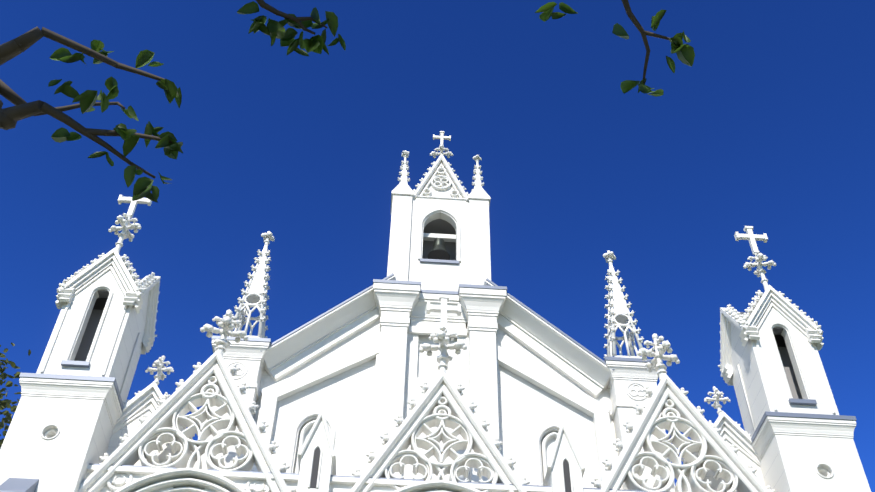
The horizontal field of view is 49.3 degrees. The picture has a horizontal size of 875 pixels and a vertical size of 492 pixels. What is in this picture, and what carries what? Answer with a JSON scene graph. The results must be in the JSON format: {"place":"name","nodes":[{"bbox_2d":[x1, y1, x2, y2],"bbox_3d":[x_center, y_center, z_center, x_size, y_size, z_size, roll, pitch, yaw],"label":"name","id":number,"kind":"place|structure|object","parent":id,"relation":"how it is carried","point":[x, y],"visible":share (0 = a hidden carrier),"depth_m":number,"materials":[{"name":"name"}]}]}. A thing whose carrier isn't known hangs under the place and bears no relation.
{"place":"outdoors","nodes":[
{"label":"outdoors","id":0,"kind":"place"},
{"bbox_2d":[0,0,874,491],"label":"sky","id":1,"kind":"structure","parent":0,"point":[770,127],"materials":[{"name":"blue"}]},
{"label":"ground","id":2,"kind":"structure","parent":0,"visible":0},
{"bbox_2d":[0,343,30,448],"bbox_3d":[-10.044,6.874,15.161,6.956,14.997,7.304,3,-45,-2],"label":"tree","id":3,"kind":"object","parent":2,"relation":"on","point":[5,403],"visible":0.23,"depth_m":18.40,"materials":[{"name":"green plant"}]},
{"bbox_2d":[0,195,160,491],"bbox_3d":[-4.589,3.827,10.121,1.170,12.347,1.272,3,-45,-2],"label":"tower","id":4,"kind":"structure","parent":2,"relation":"on","point":[75,387],"depth_m":11.88,"materials":[{"name":"white paint"}]},
{"bbox_2d":[0,478,38,491],"bbox_3d":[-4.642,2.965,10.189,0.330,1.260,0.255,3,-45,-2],"label":"ledge","id":5,"kind":"object","parent":4,"relation":"attached to","point":[18,485],"visible":1,"depth_m":10.51,"materials":[{"name":"blue"}]},
{"bbox_2d":[0,0,694,202],"bbox_3d":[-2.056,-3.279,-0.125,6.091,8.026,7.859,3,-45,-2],"label":"tree","id":6,"kind":"object","parent":2,"relation":"on","point":[21,109],"visible":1,"depth_m":2.14,"materials":[{"name":"green plant"}]},
{"bbox_2d":[193,231,674,491],"bbox_3d":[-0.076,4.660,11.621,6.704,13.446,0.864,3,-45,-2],"label":"pinnacles","id":7,"kind":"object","parent":2,"relation":"on","point":[631,377],"visible":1,"depth_m":14.16,"materials":[{"name":"white paint"}]},
{"bbox_2d":[251,273,622,489],"bbox_3d":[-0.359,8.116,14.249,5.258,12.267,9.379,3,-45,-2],"label":"church facade wall","id":8,"kind":"structure","parent":2,"relation":"on","point":[357,369],"depth_m":14.11,"materials":[{"name":"white paint"}]},
{"bbox_2d":[78,295,774,491],"bbox_3d":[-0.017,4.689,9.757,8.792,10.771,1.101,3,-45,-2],"label":"ornamental gables","id":9,"kind":"object","parent":8,"relation":"attached to","point":[441,405],"visible":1,"depth_m":11.53,"materials":[{"name":"white paint"}]},
{"bbox_2d":[107,355,764,491],"bbox_3d":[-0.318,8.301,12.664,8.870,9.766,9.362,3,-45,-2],"label":"side gables","id":10,"kind":"object","parent":8,"relation":"attached to","point":[140,404],"visible":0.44,"depth_m":12.26,"materials":[{"name":"white paint"}]},
{"bbox_2d":[373,131,506,325],"bbox_3d":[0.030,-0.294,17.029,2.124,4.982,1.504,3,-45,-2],"label":"bell tower","id":11,"kind":"structure","parent":8,"relation":"on","point":[439,242],"depth_m":16.30,"materials":[{"name":"white paint"}]},
{"bbox_2d":[718,226,870,491],"bbox_3d":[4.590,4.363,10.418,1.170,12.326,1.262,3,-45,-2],"label":"tower","id":12,"kind":"structure","parent":2,"relation":"on","point":[798,428],"depth_m":12.45,"materials":[{"name":"white paint"}]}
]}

